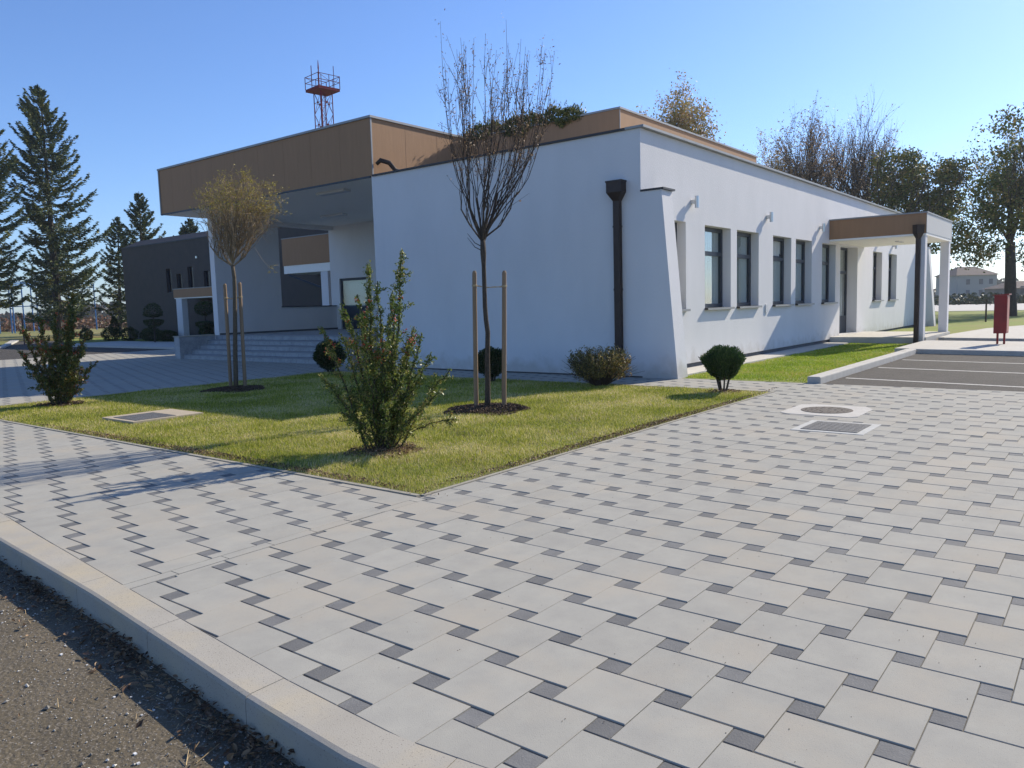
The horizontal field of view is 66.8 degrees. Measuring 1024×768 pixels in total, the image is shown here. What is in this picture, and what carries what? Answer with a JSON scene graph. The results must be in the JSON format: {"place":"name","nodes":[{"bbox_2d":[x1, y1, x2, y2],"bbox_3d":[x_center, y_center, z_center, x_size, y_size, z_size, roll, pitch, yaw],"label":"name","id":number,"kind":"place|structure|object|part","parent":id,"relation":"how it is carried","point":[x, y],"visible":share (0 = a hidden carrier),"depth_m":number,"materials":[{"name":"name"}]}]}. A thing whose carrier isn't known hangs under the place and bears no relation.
{"place":"outdoors","nodes":[
{"label":"outdoors","id":0,"kind":"place"},
{"bbox_2d":[0,328,127,345],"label":"field","id":1,"kind":"structure","parent":0,"point":[5,337],"depth_m":72.06,"materials":[{"name":"green plant"}]},
{"bbox_2d":[0,128,35,309],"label":"spruce tree","id":2,"kind":"object","parent":1,"relation":"on","point":[7,165],"visible":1,"depth_m":54.93,"materials":[{"name":"green plant"}]},
{"bbox_2d":[0,281,97,333],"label":"ball court cage","id":3,"kind":"object","parent":1,"relation":"on","point":[22,306],"visible":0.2,"depth_m":84.92,"materials":[{"name":"blue paint"}]},
{"bbox_2d":[16,238,93,325],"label":"spruce tree","id":4,"kind":"object","parent":1,"relation":"on","point":[48,318],"visible":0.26,"depth_m":67.92,"materials":[{"name":"green plant"}]},
{"bbox_2d":[7,84,114,337],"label":"spruce tree","id":5,"kind":"object","parent":1,"relation":"on","point":[34,142],"visible":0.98,"depth_m":58.47,"materials":[{"name":"green plant"}]},
{"bbox_2d":[0,314,127,331],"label":"thicket","id":6,"kind":"object","parent":1,"relation":"on","point":[83,323],"visible":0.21,"depth_m":100.63,"materials":[{"name":"brown plant"}]},
{"bbox_2d":[90,216,129,330],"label":"spruce tree","id":7,"kind":"object","parent":1,"relation":"on","point":[115,294],"visible":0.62,"depth_m":68.93,"materials":[{"name":"green plant"}]},
{"bbox_2d":[112,191,165,324],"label":"spruce tree","id":8,"kind":"object","parent":1,"relation":"on","point":[144,218],"visible":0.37,"depth_m":64.75,"materials":[{"name":"green plant"}]},
{"bbox_2d":[173,218,199,235],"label":"spruce tree","id":9,"kind":"object","parent":1,"relation":"on","point":[184,229],"visible":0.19,"depth_m":73.73,"materials":[{"name":"green plant"}]},
{"bbox_2d":[0,341,166,359],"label":"side road","id":10,"kind":"structure","parent":0,"point":[9,352],"depth_m":37.06,"materials":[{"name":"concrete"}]},
{"bbox_2d":[0,340,18,348],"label":"side road kerb","id":11,"kind":"structure","parent":10,"relation":"on","point":[7,344],"depth_m":47.82,"materials":[{"name":"concrete"}]},
{"bbox_2d":[21,313,24,345],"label":"thin post","id":12,"kind":"object","parent":10,"relation":"on","point":[22,325],"visible":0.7,"depth_m":45.46,"materials":[{"name":"metal"}]},
{"bbox_2d":[62,336,173,342],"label":"hedge bed","id":13,"kind":"object","parent":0,"point":[96,339],"visible":0.04,"depth_m":49.85,"materials":[{"name":"green plant"}]},
{"bbox_2d":[77,327,93,340],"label":"hedge bush","id":14,"kind":"object","parent":13,"relation":"on","point":[82,330],"visible":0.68,"depth_m":50.02,"materials":[{"name":"green plant"}]},
{"bbox_2d":[100,326,120,340],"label":"hedge bush","id":15,"kind":"object","parent":13,"relation":"on","point":[107,329],"visible":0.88,"depth_m":48.64,"materials":[{"name":"green plant"}]},
{"bbox_2d":[109,316,120,339],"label":"cone conifer","id":16,"kind":"object","parent":13,"relation":"on","point":[113,321],"visible":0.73,"depth_m":49.24,"materials":[{"name":"green plant"}]},
{"bbox_2d":[119,326,138,340],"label":"hedge bush","id":17,"kind":"object","parent":13,"relation":"on","point":[132,331],"visible":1,"depth_m":47.24,"materials":[{"name":"green plant"}]},
{"bbox_2d":[139,327,158,340],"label":"hedge bush","id":18,"kind":"object","parent":13,"relation":"on","point":[148,328],"visible":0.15,"depth_m":46.73,"materials":[{"name":"green plant"}]},
{"bbox_2d":[139,329,163,340],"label":"hedge bush","id":19,"kind":"object","parent":13,"relation":"on","point":[145,336],"visible":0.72,"depth_m":45.14,"materials":[{"name":"green plant"}]},
{"bbox_2d":[156,330,177,341],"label":"hedge bush","id":20,"kind":"object","parent":13,"relation":"on","point":[171,333],"visible":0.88,"depth_m":44.23,"materials":[{"name":"green plant"}]},
{"bbox_2d":[0,560,298,767],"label":"street","id":21,"kind":"structure","parent":0,"point":[66,734],"depth_m":3.39,"materials":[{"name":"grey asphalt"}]},
{"bbox_2d":[1,600,240,767],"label":"pale pebbles","id":22,"kind":"object","parent":21,"relation":"on","point":[135,753],"visible":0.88,"depth_m":3.32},
{"bbox_2d":[0,563,292,767],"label":"dry twigs","id":23,"kind":"object","parent":21,"relation":"on","point":[133,679],"visible":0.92,"depth_m":3.55,"materials":[{"name":"wood"}]},
{"bbox_2d":[0,556,304,767],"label":"fallen leaves","id":24,"kind":"object","parent":21,"relation":"on","point":[237,726],"visible":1,"depth_m":3.58,"materials":[{"name":"brown plant"}]},
{"bbox_2d":[0,513,483,767],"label":"street kerb","id":25,"kind":"structure","parent":21,"relation":"on","point":[312,730],"depth_m":3.38,"materials":[{"name":"concrete"}]},
{"bbox_2d":[73,341,314,351],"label":"side pavement","id":26,"kind":"structure","parent":0,"point":[142,344],"depth_m":40.72,"materials":[{"name":"concrete"}]},
{"bbox_2d":[142,302,163,341],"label":"topiary tree","id":27,"kind":"object","parent":26,"relation":"on","point":[156,322],"visible":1,"depth_m":43.07,"materials":[{"name":"green plant"}]},
{"bbox_2d":[194,301,213,334],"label":"topiary tree","id":28,"kind":"object","parent":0,"point":[206,328],"visible":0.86,"depth_m":41.10,"materials":[{"name":"green plant"}]},
{"bbox_2d":[0,371,768,495],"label":"grass","id":29,"kind":"structure","parent":0,"point":[293,392],"depth_m":10.99,"materials":[{"name":"green plant"}]},
{"bbox_2d":[17,290,97,405],"bbox_3d":[-8.115,-0.639,13.855,1.228,2.043,0.730,-1,6,4],"label":"berry shrub","id":30,"kind":"object","parent":29,"relation":"on","point":[58,384],"visible":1,"depth_m":13.82,"materials":[{"name":"green plant"}]},
{"bbox_2d":[31,400,83,406],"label":"dry leaf litter","id":31,"kind":"object","parent":29,"relation":"on","point":[60,403],"visible":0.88,"depth_m":13.84,"materials":[{"name":"brown plant"}]},
{"bbox_2d":[102,409,202,423],"bbox_3d":[-5.518,0.496,11.938,0.990,0.058,1.090,3,7,38],"label":"lawn hatch","id":32,"kind":"object","parent":29,"relation":"on","point":[148,416],"visible":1,"depth_m":11.79,"materials":[{"name":"beige concrete"}]},
{"bbox_2d":[223,284,232,385],"bbox_3d":[-5.762,-0.929,15.747,0.076,2.201,0.070,-2,6,-7],"label":"tree stake","id":33,"kind":"object","parent":29,"relation":"on","point":[227,336],"visible":0.91,"depth_m":15.72,"materials":[{"name":"brown wood"}]},
{"bbox_2d":[200,384,264,392],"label":"bark mulch","id":34,"kind":"object","parent":29,"relation":"on","point":[238,387],"visible":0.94,"depth_m":15.53,"materials":[{"name":"brown wood"}]},
{"bbox_2d":[31,422,447,495],"bbox_3d":[-3.845,0.740,9.002,8.483,0.045,0.200,3,7,38],"label":"edging","id":35,"kind":"object","parent":29,"relation":"on","point":[296,468],"visible":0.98,"depth_m":8.45,"materials":[{"name":"grey concrete"}]},
{"bbox_2d":[188,164,292,389],"bbox_3d":[-5.332,-2.111,15.535,1.983,4.472,2.039,-3,6,-16],"label":"young tree","id":36,"kind":"object","parent":29,"relation":"on","point":[235,243],"visible":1,"depth_m":15.32,"materials":[{"name":"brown plant"}]},
{"bbox_2d":[238,282,246,385],"bbox_3d":[-5.467,-0.947,15.746,0.087,2.221,0.070,-2,6,-7],"label":"tree stake","id":37,"kind":"object","parent":29,"relation":"on","point":[242,336],"visible":0.91,"depth_m":15.72,"materials":[{"name":"brown wood"}]},
{"bbox_2d":[312,339,346,371],"bbox_3d":[-4.561,-0.689,19.411,0.908,0.871,0.887,3,7,38],"label":"clipped bush","id":38,"kind":"object","parent":29,"relation":"on","point":[321,359],"visible":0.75,"depth_m":19.23,"materials":[{"name":"green plant"}]},
{"bbox_2d":[341,442,422,458],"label":"dry leaf litter","id":39,"kind":"object","parent":29,"relation":"on","point":[404,449],"visible":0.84,"depth_m":8.41,"materials":[{"name":"brown plant"}]},
{"bbox_2d":[318,248,459,450],"bbox_3d":[-1.434,-0.359,8.447,1.487,2.208,1.061,-1,6,10],"label":"berry shrub","id":40,"kind":"object","parent":29,"relation":"on","point":[385,403],"visible":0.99,"depth_m":8.41,"materials":[{"name":"green plant"}]},
{"bbox_2d":[472,271,478,405],"bbox_3d":[-0.552,-0.624,11.649,0.104,2.130,0.071,-2,6,-7],"label":"tree stake","id":41,"kind":"object","parent":29,"relation":"on","point":[475,335],"visible":0.92,"depth_m":11.62,"materials":[{"name":"brown wood"}]},
{"bbox_2d":[472,285,506,287],"bbox_3d":[-0.336,-1.459,11.565,0.525,0.055,0.086,-2,6,0],"label":"tree tie","id":42,"kind":"object","parent":41,"relation":"attached to","point":[490,287],"visible":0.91,"depth_m":11.56,"materials":[{"name":"fabric"}]},
{"bbox_2d":[443,402,530,415],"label":"bark mulch","id":43,"kind":"object","parent":29,"relation":"on","point":[500,407],"visible":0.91,"depth_m":11.44,"materials":[{"name":"brown wood"}]},
{"bbox_2d":[478,346,506,381],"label":"clipped bush","id":44,"kind":"object","parent":29,"relation":"on","point":[495,362],"visible":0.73,"depth_m":15.85,"materials":[{"name":"green plant"}]},
{"bbox_2d":[435,9,560,405],"bbox_3d":[-0.207,-2.558,11.343,1.639,5.921,1.670,3,7,38],"label":"young tree","id":45,"kind":"object","parent":29,"relation":"on","point":[483,231],"visible":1,"depth_m":11.23,"materials":[{"name":"brown plant"}]},
{"bbox_2d":[502,271,505,404],"bbox_3d":[-0.120,-0.631,11.650,0.130,2.120,0.071,-2,6,-2],"label":"tree stake","id":46,"kind":"object","parent":29,"relation":"on","point":[503,339],"visible":0.91,"depth_m":11.62,"materials":[{"name":"brown wood"}]},
{"bbox_2d":[408,387,776,493],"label":"dry leaf litter","id":47,"kind":"object","parent":29,"relation":"on","point":[647,424],"visible":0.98,"depth_m":8.98,"materials":[{"name":"brown plant"}]},
{"bbox_2d":[563,343,642,385],"bbox_3d":[1.681,-0.371,14.655,1.590,0.808,1.442,-3,6,-14],"label":"spirea bush","id":48,"kind":"object","parent":29,"relation":"on","point":[600,367],"visible":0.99,"depth_m":14.43,"materials":[{"name":"green plant"}]},
{"bbox_2d":[699,344,746,392],"bbox_3d":[3.579,-0.261,13.054,0.828,0.848,0.813,3,7,38],"label":"thuja bush","id":49,"kind":"object","parent":29,"relation":"on","point":[719,362],"visible":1,"depth_m":12.87,"materials":[{"name":"green plant"}]},
{"bbox_2d":[705,388,740,393],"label":"dry leaf litter","id":50,"kind":"object","parent":29,"relation":"on","point":[728,390],"visible":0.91,"depth_m":13.01,"materials":[{"name":"brown plant"}]},
{"bbox_2d":[0,349,1023,767],"bbox_3d":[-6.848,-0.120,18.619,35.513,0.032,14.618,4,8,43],"label":"pavement","id":51,"kind":"structure","parent":0,"point":[850,727],"depth_m":4.49,"materials":[{"name":"grey concrete"}]},
{"bbox_2d":[123,498,425,588],"bbox_3d":[-1.487,1.067,5.410,0.092,0.032,2.430,3,7,38],"label":"pavement strip","id":52,"kind":"object","parent":51,"relation":"on","point":[159,577],"visible":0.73,"depth_m":5.17,"materials":[{"name":"grey concrete"}]},
{"bbox_2d":[0,371,773,496],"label":"lawn edging","id":53,"kind":"object","parent":51,"relation":"on","point":[342,481],"visible":0.25,"depth_m":8.51,"materials":[{"name":"concrete"}]},
{"bbox_2d":[230,428,1010,761],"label":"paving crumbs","id":54,"kind":"object","parent":51,"relation":"on","point":[746,602],"visible":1,"depth_m":4.54,"materials":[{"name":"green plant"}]},
{"bbox_2d":[781,404,872,417],"bbox_3d":[4.337,0.365,10.656,1.000,0.032,1.100,3,7,38],"label":"manhole","id":55,"kind":"object","parent":51,"relation":"on","point":[829,410],"visible":0.99,"depth_m":10.59,"materials":[{"name":"concrete"}]},
{"bbox_2d":[790,420,880,434],"bbox_3d":[3.865,0.520,9.257,0.810,0.032,0.840,3,7,38],"label":"drain cover","id":56,"kind":"object","parent":51,"relation":"on","point":[839,427],"visible":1,"depth_m":9.20,"materials":[{"name":"grey metal"}]},
{"bbox_2d":[0,0,1023,314],"label":"sky","id":57,"kind":"structure","parent":0,"point":[145,87],"materials":[{"name":"blue"}]},
{"bbox_2d":[687,342,849,374],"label":"paved apron strip","id":58,"kind":"structure","parent":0,"point":[749,359],"depth_m":21.26,"materials":[{"name":"concrete"}]},
{"bbox_2d":[686,342,911,382],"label":"verge","id":59,"kind":"structure","parent":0,"point":[783,366],"depth_m":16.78,"materials":[{"name":"green plant"}]},
{"bbox_2d":[823,354,1023,393],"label":"parking lot","id":60,"kind":"structure","parent":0,"point":[942,365],"depth_m":15.18,"materials":[{"name":"grey asphalt"}]},
{"bbox_2d":[807,349,915,383],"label":"parking kerb","id":61,"kind":"structure","parent":60,"relation":"on","point":[832,374],"depth_m":16.08,"materials":[{"name":"concrete"}]},
{"bbox_2d":[852,360,1023,386],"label":"parking markings","id":62,"kind":"object","parent":60,"relation":"on","point":[949,370],"visible":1,"depth_m":14.70,"materials":[{"name":"white paint"}]},
{"bbox_2d":[909,348,1023,355],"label":"parking end kerb","id":63,"kind":"structure","parent":60,"relation":"on","point":[973,352],"depth_m":19.55,"materials":[{"name":"concrete"}]},
{"bbox_2d":[891,310,1023,333],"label":"meadow","id":64,"kind":"structure","parent":0,"point":[961,321],"depth_m":40.66,"materials":[{"name":"green plant"}]},
{"bbox_2d":[157,106,952,378],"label":"office building","id":65,"kind":"structure","parent":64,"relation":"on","point":[655,248],"depth_m":20.00,"materials":[{"name":"white paint"}]},
{"bbox_2d":[340,277,367,328],"bbox_3d":[-6.344,-3.297,31.769,1.680,2.080,0.210,3,7,38],"label":"door","id":66,"kind":"structure","parent":65,"relation":"in","point":[353,286],"depth_m":31.88,"materials":[{"name":"clear glass"}]},
{"bbox_2d":[461,116,502,143],"bbox_3d":[-0.835,-7.502,22.810,1.764,0.948,0.647,3,7,38],"label":"roof shrub","id":67,"kind":"object","parent":65,"relation":"on","point":[479,128],"visible":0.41,"depth_m":22.63,"materials":[{"name":"green plant"}]},
{"bbox_2d":[501,105,539,137],"bbox_3d":[0.256,-7.349,21.981,1.432,0.916,0.672,3,7,38],"label":"roof shrub","id":68,"kind":"object","parent":65,"relation":"on","point":[524,120],"visible":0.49,"depth_m":21.80,"materials":[{"name":"green plant"}]},
{"bbox_2d":[536,99,586,128],"bbox_3d":[1.341,-7.345,21.135,1.685,0.889,0.669,3,7,38],"label":"roof shrub","id":69,"kind":"object","parent":65,"relation":"on","point":[575,112],"visible":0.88,"depth_m":20.92,"materials":[{"name":"green plant"}]},
{"bbox_2d":[675,223,690,311],"bbox_3d":[3.342,-2.550,16.826,0.416,1.975,1.530,3,7,38],"label":"window","id":70,"kind":"structure","parent":65,"relation":"in","point":[675,223],"depth_m":17.34,"materials":[{"name":"clear glass"}]},
{"bbox_2d":[705,227,734,309],"bbox_3d":[4.884,-2.791,18.785,0.415,1.975,1.580,3,7,38],"label":"window","id":71,"kind":"structure","parent":65,"relation":"in","point":[713,236],"depth_m":19.18,"materials":[{"name":"clear glass"}]},
{"bbox_2d":[737,232,761,308],"bbox_3d":[6.056,-2.974,20.276,0.416,1.975,1.550,3,7,38],"label":"window","id":72,"kind":"structure","parent":65,"relation":"in","point":[743,239],"depth_m":20.70,"materials":[{"name":"clear glass"}]},
{"bbox_2d":[772,237,793,306],"bbox_3d":[7.574,-3.227,22.362,0.609,1.975,1.570,3,7,38],"label":"window","id":73,"kind":"structure","parent":65,"relation":"in","point":[778,243],"depth_m":22.77,"materials":[{"name":"clear glass"}]},
{"bbox_2d":[795,240,814,304],"bbox_3d":[8.835,-3.408,23.808,0.416,1.975,1.580,3,7,38],"label":"window","id":74,"kind":"structure","parent":65,"relation":"in","point":[800,245],"depth_m":24.30,"materials":[{"name":"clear glass"}]},
{"bbox_2d":[821,244,837,303],"bbox_3d":[10.419,-3.655,25.823,0.417,1.975,1.570,3,7,38],"label":"window","id":75,"kind":"structure","parent":65,"relation":"in","point":[825,248],"depth_m":26.35,"materials":[{"name":"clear glass"}]},
{"bbox_2d":[839,247,846,332],"bbox_3d":[11.700,-3.365,27.944,0.224,3.090,2.230,3,7,38],"label":"door","id":76,"kind":"structure","parent":65,"relation":"in","point":[842,319],"depth_m":28.67,"materials":[{"name":"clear glass"}]},
{"bbox_2d":[872,253,883,300],"bbox_3d":[14.426,-4.266,30.917,0.417,1.945,1.510,3,7,38],"label":"window","id":77,"kind":"structure","parent":65,"relation":"in","point":[874,254],"depth_m":31.47,"materials":[{"name":"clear glass"}]},
{"bbox_2d":[888,255,898,300],"bbox_3d":[16.020,-4.515,32.943,0.417,1.945,1.530,3,7,38],"label":"window","id":78,"kind":"structure","parent":65,"relation":"in","point":[889,271],"depth_m":33.51,"materials":[{"name":"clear glass"}]},
{"bbox_2d":[636,68,726,143],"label":"autumn tree","id":79,"kind":"object","parent":64,"relation":"on","point":[677,119],"visible":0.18,"depth_m":59.10,"materials":[{"name":"brown plant"}]},
{"bbox_2d":[742,121,805,173],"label":"bare tree","id":80,"kind":"object","parent":64,"relation":"on","point":[774,154],"visible":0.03,"depth_m":64.07,"materials":[{"name":"brown plant"}]},
{"bbox_2d":[759,91,876,201],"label":"bare tree","id":81,"kind":"object","parent":64,"relation":"on","point":[812,163],"visible":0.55,"depth_m":59.53,"materials":[{"name":"brown plant"}]},
{"bbox_2d":[806,85,933,211],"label":"bare tree","id":82,"kind":"object","parent":64,"relation":"on","point":[855,167],"visible":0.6,"depth_m":63.48,"materials":[{"name":"brown plant"}]},
{"bbox_2d":[837,120,979,253],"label":"leafy tree","id":83,"kind":"object","parent":64,"relation":"on","point":[942,199],"visible":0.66,"depth_m":58.11,"materials":[{"name":"green plant"}]},
{"bbox_2d":[933,102,1023,315],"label":"leafy tree","id":84,"kind":"object","parent":64,"relation":"on","point":[1012,195],"visible":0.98,"depth_m":47.46,"materials":[{"name":"green plant"}]},
{"bbox_2d":[985,299,987,321],"bbox_3d":[24.327,-3.761,39.840,0.111,1.230,0.111,0,6,16],"label":"bollard","id":85,"kind":"object","parent":64,"relation":"on","point":[986,310],"visible":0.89,"depth_m":39.81,"materials":[{"name":"grey metal"}]},
{"bbox_2d":[955,116,1023,217],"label":"leafy tree","id":86,"kind":"object","parent":64,"relation":"on","point":[985,169],"visible":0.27,"depth_m":63.32,"materials":[{"name":"green plant"}]},
{"bbox_2d":[894,340,1023,351],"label":"sidewalk","id":87,"kind":"structure","parent":0,"point":[976,345],"depth_m":21.34,"materials":[{"name":"concrete"}]},
{"bbox_2d":[993,293,1011,343],"bbox_3d":[13.520,-1.794,21.452,0.380,1.390,0.630,3,7,38],"label":"hydrant cabinet","id":88,"kind":"object","parent":87,"relation":"on","point":[1001,311],"visible":0.97,"depth_m":21.24,"materials":[{"name":"red metal"}]},
{"bbox_3d":[13.638,-1.922,21.343,0.007,0.960,0.490,3,7,38],"label":"door","id":89,"kind":"part","parent":88,"relation":"part of","materials":[{"name":"red metal"}]},
{"bbox_2d":[934,303,1023,311],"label":"road","id":90,"kind":"structure","parent":0,"point":[973,307],"depth_m":78.03,"materials":[{"name":"grey asphalt"}]},
{"bbox_2d":[938,325,1023,340],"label":"sidewalk","id":91,"kind":"structure","parent":0,"point":[1015,331],"depth_m":26.88,"materials":[{"name":"concrete"}]},
{"bbox_2d":[944,337,1023,340],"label":"lane kerb","id":92,"kind":"structure","parent":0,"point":[975,339],"depth_m":24.65,"materials":[{"name":"concrete"}]},
{"bbox_3d":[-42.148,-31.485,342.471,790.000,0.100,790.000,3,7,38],"label":"ground","id":93,"kind":"structure","parent":0,"visible":0},
{"bbox_2d":[0,302,125,324],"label":"distant wood","id":94,"kind":"object","parent":93,"relation":"on","point":[91,312],"visible":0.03,"depth_m":269.25,"materials":[{"name":"plant"}]},
{"bbox_2d":[121,227,338,340],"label":"dark building","id":95,"kind":"structure","parent":93,"relation":"on","point":[171,276],"depth_m":45.83,"materials":[{"name":"black paint"}]},
{"bbox_2d":[167,269,171,292],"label":"window","id":96,"kind":"structure","parent":95,"relation":"in","point":[168,270],"depth_m":47.99,"materials":[{"name":"black glass"}]},
{"bbox_2d":[178,274,181,287],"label":"window","id":97,"kind":"structure","parent":95,"relation":"in","point":[179,275],"depth_m":47.26,"materials":[{"name":"black glass"}]},
{"bbox_2d":[189,267,193,287],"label":"window","id":98,"kind":"structure","parent":95,"relation":"in","point":[190,268],"depth_m":46.44,"materials":[{"name":"black glass"}]},
{"bbox_2d":[205,271,209,286],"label":"window","id":99,"kind":"structure","parent":95,"relation":"in","point":[207,276],"depth_m":45.38,"materials":[{"name":"black glass"}]},
{"bbox_2d":[304,64,339,128],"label":"lattice tower","id":100,"kind":"structure","parent":93,"relation":"on","point":[321,90],"depth_m":67.46,"materials":[{"name":"grey metal"}]},
{"bbox_2d":[934,267,997,298],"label":"house","id":101,"kind":"structure","parent":93,"relation":"on","point":[970,281],"depth_m":179.60,"materials":[{"name":"white paint"}]},
{"bbox_2d":[933,278,1022,296],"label":"distant wood","id":102,"kind":"object","parent":93,"relation":"on","point":[1000,281],"depth_m":330.02,"materials":[{"name":"green plant"}]},
{"bbox_2d":[934,292,1023,305],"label":"roadside hedge","id":103,"kind":"object","parent":93,"relation":"on","point":[975,300],"visible":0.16,"depth_m":101.97,"materials":[{"name":"green plant"}]},
{"bbox_2d":[984,281,1023,296],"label":"house","id":104,"kind":"structure","parent":93,"relation":"on","point":[998,288],"depth_m":152.02,"materials":[{"name":"white paint"}]}
]}

